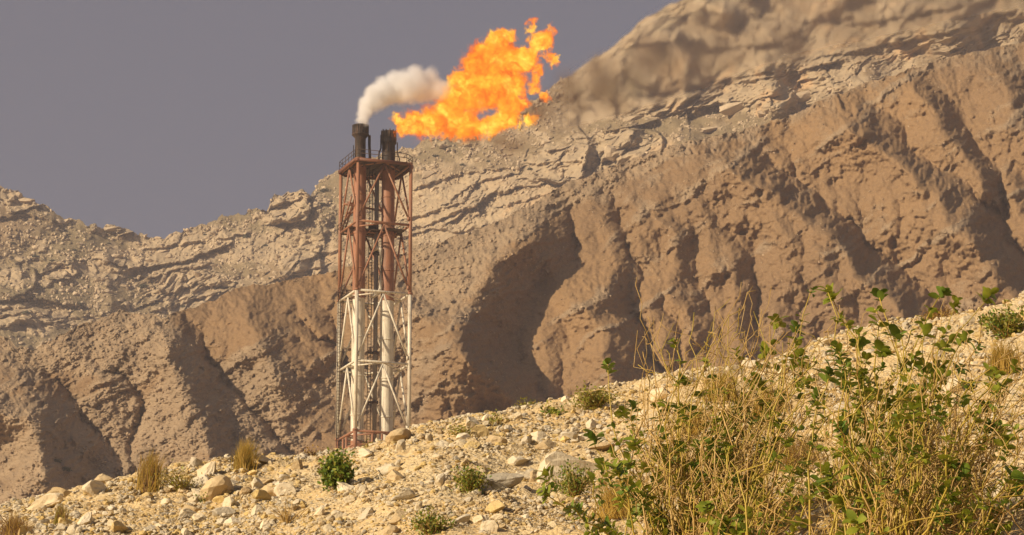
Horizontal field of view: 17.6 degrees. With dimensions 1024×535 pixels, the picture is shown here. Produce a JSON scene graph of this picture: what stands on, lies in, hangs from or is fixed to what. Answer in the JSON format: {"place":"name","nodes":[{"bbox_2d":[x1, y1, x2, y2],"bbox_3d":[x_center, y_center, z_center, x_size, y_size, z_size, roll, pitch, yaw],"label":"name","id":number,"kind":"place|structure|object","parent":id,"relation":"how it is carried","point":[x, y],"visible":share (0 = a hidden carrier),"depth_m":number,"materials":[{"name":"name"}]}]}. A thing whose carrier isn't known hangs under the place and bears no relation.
{"place":"outdoors","nodes":[
{"label":"outdoors","id":0,"kind":"place"},
{"bbox_2d":[0,0,670,238],"label":"sky","id":1,"kind":"structure","parent":0,"point":[160,118],"materials":[{"name":"grey"}]},
{"bbox_2d":[0,42,1023,503],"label":"hill","id":2,"kind":"structure","parent":0,"point":[854,170],"depth_m":726.94,"materials":[{"name":"stone"}]},
{"bbox_2d":[0,44,1022,501],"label":"rubble","id":3,"kind":"object","parent":2,"relation":"on","point":[142,352],"visible":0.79,"depth_m":701.14,"materials":[{"name":"stone"}]},
{"bbox_2d":[0,34,1023,349],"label":"mountain","id":4,"kind":"structure","parent":0,"point":[578,162],"depth_m":1423.50,"materials":[{"name":"stone"}]},
{"bbox_2d":[422,171,436,178],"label":"boulder","id":5,"kind":"object","parent":4,"relation":"on","point":[426,174],"visible":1,"depth_m":1433.64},
{"bbox_2d":[486,128,497,138],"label":"boulder","id":6,"kind":"object","parent":4,"relation":"on","point":[491,132],"visible":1,"depth_m":1443.86,"materials":[{"name":"stone"}]},
{"bbox_2d":[0,34,1020,348],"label":"talus","id":7,"kind":"structure","parent":4,"relation":"on","point":[234,224],"depth_m":1432.13,"materials":[{"name":"stone"}]},
{"bbox_2d":[604,145,616,161],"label":"boulder","id":8,"kind":"object","parent":4,"relation":"on","point":[609,150],"visible":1,"depth_m":1354.11,"materials":[{"name":"stone"}]},
{"bbox_2d":[700,127,717,132],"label":"boulder","id":9,"kind":"object","parent":4,"relation":"on","point":[708,130],"visible":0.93,"depth_m":1344.68,"materials":[{"name":"stone"}]},
{"bbox_2d":[719,102,743,115],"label":"boulder","id":10,"kind":"object","parent":4,"relation":"on","point":[730,109],"visible":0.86,"depth_m":1349.15,"materials":[{"name":"stone"}]},
{"bbox_2d":[795,90,809,102],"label":"boulder","id":11,"kind":"object","parent":4,"relation":"on","point":[803,96],"visible":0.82,"depth_m":1333.14,"materials":[{"name":"stone"}]},
{"bbox_2d":[0,291,1023,534],"bbox_3d":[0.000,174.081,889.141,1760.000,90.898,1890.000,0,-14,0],"label":"ground","id":12,"kind":"structure","parent":0,"point":[560,529],"depth_m":32.92,"materials":[{"name":"gravel"}]},
{"bbox_2d":[0,511,37,534],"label":"grass tuft","id":13,"kind":"object","parent":12,"relation":"on","point":[12,527],"visible":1,"depth_m":33.34,"materials":[{"name":"plant"}]},
{"bbox_2d":[18,525,31,534],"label":"rock","id":14,"kind":"object","parent":12,"relation":"on","point":[22,530],"visible":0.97,"depth_m":33.32,"materials":[{"name":"brown stone"}]},
{"bbox_2d":[27,493,63,509],"bbox_3d":[-5.282,2.683,37.631,0.447,0.171,0.344,-21,-11,1],"label":"boulder","id":15,"kind":"object","parent":12,"relation":"on","point":[48,500],"visible":0.89,"depth_m":37.51,"materials":[{"name":"stone"}]},
{"bbox_2d":[46,487,70,496],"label":"boulder","id":16,"kind":"object","parent":12,"relation":"on","point":[64,492],"visible":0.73,"depth_m":37.91,"materials":[{"name":"beige stone"}]},
{"bbox_2d":[50,504,72,524],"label":"grass tuft","id":17,"kind":"object","parent":12,"relation":"on","point":[61,511],"visible":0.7,"depth_m":34.15,"materials":[{"name":"brown plant"}]},
{"bbox_2d":[67,524,83,534],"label":"rock","id":18,"kind":"object","parent":12,"relation":"on","point":[71,529],"visible":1,"depth_m":32.02,"materials":[{"name":"stone"}]},
{"bbox_2d":[77,512,92,525],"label":"boulder","id":19,"kind":"object","parent":12,"relation":"on","point":[86,518],"visible":0.63,"depth_m":33.93,"materials":[{"name":"stone"}]},
{"bbox_2d":[82,480,106,495],"bbox_3d":[-4.646,2.473,36.848,0.144,0.211,0.297,-9,-17,33],"label":"boulder","id":20,"kind":"object","parent":12,"relation":"on","point":[91,487],"visible":1,"depth_m":36.78,"materials":[{"name":"stone"}]},
{"bbox_2d":[94,473,114,483],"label":"boulder","id":21,"kind":"object","parent":12,"relation":"on","point":[102,477],"visible":0.31,"depth_m":38.56,"materials":[{"name":"beige stone"}]},
{"bbox_2d":[110,520,128,532],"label":"rock","id":22,"kind":"object","parent":12,"relation":"on","point":[117,525],"visible":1,"depth_m":32.01,"materials":[{"name":"brown stone"}]},
{"bbox_2d":[130,450,173,492],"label":"grass tuft","id":23,"kind":"object","parent":12,"relation":"on","point":[146,483],"visible":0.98,"depth_m":36.52,"materials":[{"name":"yellow plant"}]},
{"bbox_2d":[150,459,201,493],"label":"shrub","id":24,"kind":"object","parent":12,"relation":"on","point":[185,484],"visible":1,"depth_m":36.40,"materials":[{"name":"green plant"}]},
{"bbox_2d":[179,508,195,517],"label":"rock","id":25,"kind":"object","parent":12,"relation":"on","point":[188,512],"visible":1,"depth_m":32.79,"materials":[{"name":"stone"}]},
{"bbox_2d":[180,504,202,512],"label":"rock","id":26,"kind":"object","parent":12,"relation":"on","point":[194,508],"visible":0.54,"depth_m":35.21,"materials":[{"name":"beige stone"}]},
{"bbox_2d":[190,457,203,467],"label":"rock","id":27,"kind":"object","parent":12,"relation":"on","point":[194,461],"visible":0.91,"depth_m":38.47,"materials":[{"name":"grey stone"}]},
{"bbox_2d":[190,475,208,484],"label":"rock","id":28,"kind":"object","parent":12,"relation":"on","point":[202,480],"visible":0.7,"depth_m":36.57,"materials":[{"name":"stone"}]},
{"bbox_2d":[193,515,206,521],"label":"rock","id":29,"kind":"object","parent":12,"relation":"on","point":[199,518],"visible":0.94,"depth_m":32.64,"materials":[{"name":"stone"}]},
{"bbox_2d":[197,461,215,475],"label":"boulder","id":30,"kind":"object","parent":12,"relation":"on","point":[210,467],"visible":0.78,"depth_m":37.78,"materials":[{"name":"stone"}]},
{"bbox_2d":[199,475,233,500],"bbox_3d":[-3.189,2.406,35.738,0.342,0.346,0.450,-4,-14,17],"label":"boulder","id":31,"kind":"object","parent":12,"relation":"on","point":[215,486],"visible":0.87,"depth_m":35.59,"materials":[{"name":"beige stone"}]},
{"bbox_2d":[212,495,227,502],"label":"rock","id":32,"kind":"object","parent":12,"relation":"on","point":[218,499],"visible":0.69,"depth_m":35.39,"materials":[{"name":"yellow stone"}]},
{"bbox_2d":[212,507,235,516],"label":"rock","id":33,"kind":"object","parent":12,"relation":"on","point":[228,511],"visible":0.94,"depth_m":32.64,"materials":[{"name":"grey stone"}]},
{"bbox_2d":[222,496,238,506],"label":"rock","id":34,"kind":"object","parent":12,"relation":"on","point":[229,501],"visible":0.61,"depth_m":33.08,"materials":[{"name":"stone"}]},
{"bbox_2d":[223,517,240,525],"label":"rock","id":35,"kind":"object","parent":12,"relation":"on","point":[230,520],"visible":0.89,"depth_m":32.30,"materials":[{"name":"stone"}]},
{"bbox_2d":[238,486,252,494],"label":"rock","id":36,"kind":"object","parent":12,"relation":"on","point":[245,490],"visible":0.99,"depth_m":35.47,"materials":[{"name":"beige stone"}]},
{"bbox_2d":[228,436,268,471],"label":"grass tuft","id":37,"kind":"object","parent":12,"relation":"on","point":[243,457],"visible":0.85,"depth_m":37.88,"materials":[{"name":"yellow plant"}]},
{"bbox_2d":[251,477,263,488],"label":"rock","id":38,"kind":"object","parent":12,"relation":"on","point":[256,482],"visible":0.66,"depth_m":35.82,"materials":[{"name":"stone"}]},
{"bbox_2d":[251,505,264,515],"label":"rock","id":39,"kind":"object","parent":12,"relation":"on","point":[256,509],"visible":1,"depth_m":32.33,"materials":[{"name":"stone"}]},
{"bbox_2d":[247,477,274,484],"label":"boulder","id":40,"kind":"object","parent":12,"relation":"on","point":[265,480],"visible":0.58,"depth_m":36.17,"materials":[{"name":"beige stone"}]},
{"bbox_2d":[251,489,271,500],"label":"rock","id":41,"kind":"object","parent":12,"relation":"on","point":[261,494],"visible":0.88,"depth_m":33.14,"materials":[{"name":"brown stone"}]},
{"bbox_2d":[253,453,273,462],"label":"rock","id":42,"kind":"object","parent":12,"relation":"on","point":[263,459],"visible":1,"depth_m":38.05,"materials":[{"name":"grey stone"}]},
{"bbox_2d":[262,485,276,496],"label":"rock","id":43,"kind":"object","parent":12,"relation":"on","point":[269,490],"visible":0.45,"depth_m":35.14,"materials":[{"name":"beige stone"}]},
{"bbox_2d":[274,483,295,496],"bbox_3d":[-2.394,2.366,34.913,0.237,0.187,0.115,1,-14,-4],"label":"rock","id":44,"kind":"object","parent":12,"relation":"on","point":[279,488],"visible":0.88,"depth_m":34.88,"materials":[{"name":"stone"}]},
{"bbox_2d":[270,503,306,523],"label":"dry grass tuft","id":45,"kind":"object","parent":12,"relation":"on","point":[287,520],"visible":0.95,"depth_m":31.79,"materials":[{"name":"brown plant"}]},
{"bbox_2d":[291,459,302,469],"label":"rock","id":46,"kind":"object","parent":12,"relation":"on","point":[296,464],"visible":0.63,"depth_m":37.43,"materials":[{"name":"beige stone"}]},
{"bbox_2d":[300,444,323,455],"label":"shrub","id":47,"kind":"object","parent":12,"relation":"on","point":[314,452],"visible":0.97,"depth_m":38.45,"materials":[{"name":"brown plant"}]},
{"bbox_2d":[331,510,342,517],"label":"rock","id":48,"kind":"object","parent":12,"relation":"on","point":[336,513],"visible":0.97,"depth_m":30.98,"materials":[{"name":"stone"}]},
{"bbox_2d":[316,446,357,491],"bbox_3d":[-1.723,2.013,32.723,0.418,0.526,0.435,0,-14,0],"label":"shrub","id":49,"kind":"object","parent":12,"relation":"on","point":[335,469],"visible":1,"depth_m":32.65,"materials":[{"name":"green plant"}]},
{"bbox_2d":[337,482,354,491],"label":"rock","id":50,"kind":"object","parent":12,"relation":"on","point":[343,486],"visible":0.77,"depth_m":32.53,"materials":[{"name":"stone"}]},
{"bbox_2d":[344,495,355,504],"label":"rock","id":51,"kind":"object","parent":12,"relation":"on","point":[348,499],"visible":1,"depth_m":31.67,"materials":[{"name":"stone"}]},
{"bbox_2d":[358,448,371,457],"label":"rock","id":52,"kind":"object","parent":12,"relation":"on","point":[364,452],"visible":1,"depth_m":36.81,"materials":[{"name":"stone"}]},
{"bbox_2d":[358,507,373,520],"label":"rock","id":53,"kind":"object","parent":12,"relation":"on","point":[367,512],"visible":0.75,"depth_m":30.76,"materials":[{"name":"stone"}]},
{"bbox_2d":[335,123,412,448],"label":"flare tower","id":54,"kind":"structure","parent":12,"relation":"on","point":[361,169],"depth_m":431.10,"materials":[{"name":"metal"}]},
{"bbox_2d":[376,463,394,475],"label":"rock","id":55,"kind":"object","parent":12,"relation":"on","point":[383,470],"visible":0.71,"depth_m":32.90,"materials":[{"name":"stone"}]},
{"bbox_2d":[381,525,398,534],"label":"rock","id":56,"kind":"object","parent":12,"relation":"on","point":[389,529],"visible":1,"depth_m":29.07,"materials":[{"name":"beige stone"}]},
{"bbox_2d":[386,469,402,480],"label":"rock","id":57,"kind":"object","parent":12,"relation":"on","point":[392,475],"visible":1,"depth_m":31.99,"materials":[{"name":"beige stone"}]},
{"bbox_2d":[389,510,406,524],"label":"rock","id":58,"kind":"object","parent":12,"relation":"on","point":[397,517],"visible":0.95,"depth_m":29.35,"materials":[{"name":"beige stone"}]},
{"bbox_2d":[385,428,411,444],"bbox_3d":[-1.276,1.909,37.042,0.270,0.233,0.348,-8,-16,29],"label":"boulder","id":59,"kind":"object","parent":12,"relation":"on","point":[399,434],"visible":0.74,"depth_m":36.93,"materials":[{"name":"beige stone"}]},
{"bbox_2d":[395,439,405,451],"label":"rock","id":60,"kind":"object","parent":12,"relation":"on","point":[400,445],"visible":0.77,"depth_m":34.42,"materials":[{"name":"stone"}]},
{"bbox_2d":[391,489,415,500],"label":"rock","id":61,"kind":"object","parent":12,"relation":"on","point":[408,494],"visible":0.91,"depth_m":30.74,"materials":[{"name":"grey stone"}]},
{"bbox_2d":[402,504,456,534],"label":"shrub","id":62,"kind":"object","parent":12,"relation":"on","point":[428,525],"visible":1,"depth_m":28.29,"materials":[{"name":"green plant"}]},
{"bbox_2d":[434,473,445,486],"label":"rock","id":63,"kind":"object","parent":12,"relation":"on","point":[440,479],"visible":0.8,"depth_m":31.26,"materials":[{"name":"stone"}]},
{"bbox_2d":[434,440,448,447],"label":"rock","id":64,"kind":"object","parent":12,"relation":"on","point":[442,443],"visible":0.63,"depth_m":34.16,"materials":[{"name":"stone"}]},
{"bbox_2d":[448,439,466,447],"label":"rock","id":65,"kind":"object","parent":12,"relation":"on","point":[460,442],"visible":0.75,"depth_m":34.08,"materials":[{"name":"stone"}]},
{"bbox_2d":[443,418,475,436],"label":"shrub","id":66,"kind":"object","parent":12,"relation":"on","point":[463,430],"visible":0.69,"depth_m":36.03,"materials":[{"name":"green plant"}]},
{"bbox_2d":[451,514,470,522],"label":"rock","id":67,"kind":"object","parent":12,"relation":"on","point":[464,518],"visible":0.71,"depth_m":28.62,"materials":[{"name":"grey stone"}]},
{"bbox_2d":[456,433,470,439],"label":"rock","id":68,"kind":"object","parent":12,"relation":"on","point":[465,436],"visible":0.59,"depth_m":35.71,"materials":[{"name":"stone"}]},
{"bbox_2d":[447,461,491,493],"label":"shrub","id":69,"kind":"object","parent":12,"relation":"on","point":[469,480],"visible":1,"depth_m":30.66,"materials":[{"name":"green plant"}]},
{"bbox_2d":[463,441,480,448],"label":"rock","id":70,"kind":"object","parent":12,"relation":"on","point":[470,443],"visible":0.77,"depth_m":34.01,"materials":[{"name":"yellow stone"}]},
{"bbox_2d":[466,416,479,427],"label":"rock","id":71,"kind":"object","parent":12,"relation":"on","point":[471,424],"visible":0.56,"depth_m":36.65,"materials":[{"name":"stone"}]},
{"bbox_2d":[472,515,485,523],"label":"rock","id":72,"kind":"object","parent":12,"relation":"on","point":[477,519],"visible":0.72,"depth_m":28.57,"materials":[{"name":"stone"}]},
{"bbox_2d":[471,424,488,437],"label":"boulder","id":73,"kind":"object","parent":12,"relation":"on","point":[479,430],"visible":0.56,"depth_m":36.06,"materials":[{"name":"yellow stone"}]},
{"bbox_2d":[479,520,498,531],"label":"rock","id":74,"kind":"object","parent":12,"relation":"on","point":[490,525],"visible":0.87,"depth_m":28.22,"materials":[{"name":"stone"}]},
{"bbox_2d":[485,500,504,513],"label":"rock","id":75,"kind":"object","parent":12,"relation":"on","point":[495,506],"visible":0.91,"depth_m":28.89,"materials":[{"name":"yellow stone"}]},
{"bbox_2d":[485,435,507,443],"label":"rock","id":76,"kind":"object","parent":12,"relation":"on","point":[493,439],"visible":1,"depth_m":34.31,"materials":[{"name":"beige stone"}]},
{"bbox_2d":[491,513,503,519],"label":"rock","id":77,"kind":"object","parent":12,"relation":"on","point":[499,516],"visible":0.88,"depth_m":28.53,"materials":[{"name":"stone"}]},
{"bbox_2d":[485,409,510,425],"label":"shrub","id":78,"kind":"object","parent":12,"relation":"on","point":[492,422],"visible":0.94,"depth_m":36.97,"materials":[{"name":"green plant"}]},
{"bbox_2d":[480,472,523,489],"bbox_3d":[-0.122,2.023,31.034,0.496,0.202,0.321,-17,-27,8],"label":"boulder","id":79,"kind":"object","parent":12,"relation":"on","point":[502,481],"visible":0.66,"depth_m":30.97,"materials":[{"name":"grey stone"}]},
{"bbox_2d":[507,456,530,464],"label":"rock","id":80,"kind":"object","parent":12,"relation":"on","point":[513,460],"visible":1,"depth_m":32.58,"materials":[{"name":"stone"}]},
{"bbox_2d":[514,396,538,405],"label":"shrub","id":81,"kind":"object","parent":12,"relation":"on","point":[525,403],"visible":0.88,"depth_m":40.23,"materials":[{"name":"green plant"}]},
{"bbox_2d":[520,468,533,480],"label":"rock","id":82,"kind":"object","parent":12,"relation":"on","point":[526,473],"visible":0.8,"depth_m":31.88,"materials":[{"name":"stone"}]},
{"bbox_2d":[529,470,537,481],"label":"rock","id":83,"kind":"object","parent":12,"relation":"on","point":[533,475],"visible":0.68,"depth_m":31.83,"materials":[{"name":"beige stone"}]},
{"bbox_2d":[531,431,547,442],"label":"rock","id":84,"kind":"object","parent":12,"relation":"on","point":[537,436],"visible":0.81,"depth_m":36.21,"materials":[{"name":"stone"}]},
{"bbox_2d":[535,439,556,449],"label":"rock","id":85,"kind":"object","parent":12,"relation":"on","point":[546,444],"visible":0.91,"depth_m":34.90,"materials":[{"name":"beige stone"}]},
{"bbox_2d":[539,399,567,416],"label":"shrub","id":86,"kind":"object","parent":12,"relation":"on","point":[552,410],"visible":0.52,"depth_m":38.46,"materials":[{"name":"green plant"}]},
{"bbox_2d":[537,452,597,482],"bbox_3d":[0.521,1.959,31.703,0.689,0.390,0.402,-8,-13,-17],"label":"boulder","id":87,"kind":"object","parent":12,"relation":"on","point":[556,460],"visible":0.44,"depth_m":31.57,"materials":[{"name":"stone"}]},
{"bbox_2d":[560,432,577,439],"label":"rock","id":88,"kind":"object","parent":12,"relation":"on","point":[571,435],"visible":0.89,"depth_m":35.85,"materials":[{"name":"grey stone"}]},
{"bbox_2d":[550,457,596,497],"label":"shrub","id":89,"kind":"object","parent":12,"relation":"on","point":[574,484],"visible":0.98,"depth_m":29.57,"materials":[{"name":"green plant"}]},
{"bbox_2d":[585,419,597,428],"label":"rock","id":90,"kind":"object","parent":12,"relation":"on","point":[591,424],"visible":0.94,"depth_m":36.60,"materials":[{"name":"stone"}]},
{"bbox_2d":[562,379,622,410],"bbox_3d":[0.988,1.540,38.661,0.676,0.434,0.683,5,-15,-20],"label":"shrub","id":91,"kind":"object","parent":12,"relation":"on","point":[595,401],"visible":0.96,"depth_m":38.54,"materials":[{"name":"green plant"}]},
{"bbox_2d":[587,441,614,450],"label":"boulder","id":92,"kind":"object","parent":12,"relation":"on","point":[603,446],"visible":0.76,"depth_m":32.94,"materials":[{"name":"beige stone"}]},
{"bbox_2d":[574,475,659,520],"bbox_3d":[1.018,1.958,28.732,1.298,0.468,0.944,0,-14,0],"label":"grass tuft","id":93,"kind":"object","parent":12,"relation":"on","point":[608,507],"visible":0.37,"depth_m":28.63,"materials":[{"name":"yellow plant"}]},
{"bbox_2d":[649,387,670,401],"bbox_3d":[1.744,1.465,38.034,0.232,0.211,0.303,11,-18,-38],"label":"boulder","id":94,"kind":"object","parent":12,"relation":"on","point":[653,392],"visible":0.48,"depth_m":37.99,"materials":[{"name":"stone"}]},
{"bbox_2d":[664,400,719,436],"bbox_3d":[1.846,1.475,32.738,0.761,0.395,0.708,0,-14,0],"label":"grass tuft","id":95,"kind":"object","parent":12,"relation":"on","point":[695,431],"visible":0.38,"depth_m":32.64,"materials":[{"name":"yellow plant"}]},
{"bbox_2d":[535,277,867,534],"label":"milkweed shrub","id":96,"kind":"object","parent":12,"relation":"on","point":[728,486],"visible":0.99,"depth_m":24.46,"materials":[{"name":"green plant"}]},
{"bbox_2d":[692,365,751,403],"bbox_3d":[2.244,1.223,34.744,0.886,0.418,0.774,-7,-15,26],"label":"grass tuft","id":97,"kind":"object","parent":12,"relation":"on","point":[731,385],"visible":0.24,"depth_m":34.66,"materials":[{"name":"yellow plant"}]},
{"bbox_2d":[727,365,745,375],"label":"rock","id":98,"kind":"object","parent":12,"relation":"on","point":[735,367],"visible":0.3,"depth_m":38.61,"materials":[{"name":"stone"}]},
{"bbox_2d":[730,383,798,418],"bbox_3d":[2.584,1.287,32.316,0.944,0.392,0.923,-6,-15,22],"label":"grass tuft","id":99,"kind":"object","parent":12,"relation":"on","point":[767,400],"visible":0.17,"depth_m":32.21,"materials":[{"name":"yellow plant"}]},
{"bbox_2d":[762,427,835,472],"bbox_3d":[2.423,1.513,27.763,1.117,0.411,0.896,-9,-17,34],"label":"grass tuft","id":100,"kind":"object","parent":12,"relation":"on","point":[794,449],"visible":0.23,"depth_m":27.65,"materials":[{"name":"yellow plant"}]},
{"bbox_2d":[807,460,905,505],"bbox_3d":[2.703,1.575,25.093,1.090,0.408,1.002,0,-14,0],"label":"grass tuft","id":101,"kind":"object","parent":12,"relation":"on","point":[837,485],"visible":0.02,"depth_m":25.05,"materials":[{"name":"plant"}]},
{"bbox_2d":[761,283,1023,534],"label":"milkweed shrub","id":102,"kind":"object","parent":12,"relation":"on","point":[898,507],"visible":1,"depth_m":21.87,"materials":[{"name":"green plant"}]},
{"bbox_2d":[903,298,967,321],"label":"grass tuft","id":103,"kind":"object","parent":12,"relation":"on","point":[938,314],"visible":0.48,"depth_m":39.28,"materials":[{"name":"plant"}]},
{"bbox_2d":[942,378,961,392],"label":"rock","id":104,"kind":"object","parent":12,"relation":"on","point":[949,384],"visible":0.42,"depth_m":30.77,"materials":[{"name":"stone"}]},
{"bbox_2d":[959,316,974,324],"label":"rock","id":105,"kind":"object","parent":12,"relation":"on","point":[963,319],"visible":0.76,"depth_m":36.97,"materials":[{"name":"stone"}]},
{"bbox_2d":[974,333,1023,374],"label":"grass tuft","id":106,"kind":"object","parent":12,"relation":"on","point":[996,354],"visible":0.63,"depth_m":31.39,"materials":[{"name":"yellow plant"}]},
{"bbox_2d":[977,299,1023,339],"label":"shrub","id":107,"kind":"object","parent":12,"relation":"on","point":[1007,324],"visible":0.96,"depth_m":35.23,"materials":[{"name":"green plant"}]},
{"bbox_2d":[532,0,1023,144],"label":"mountain","id":108,"kind":"structure","parent":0,"point":[671,58],"depth_m":452.58,"materials":[{"name":"stone"}]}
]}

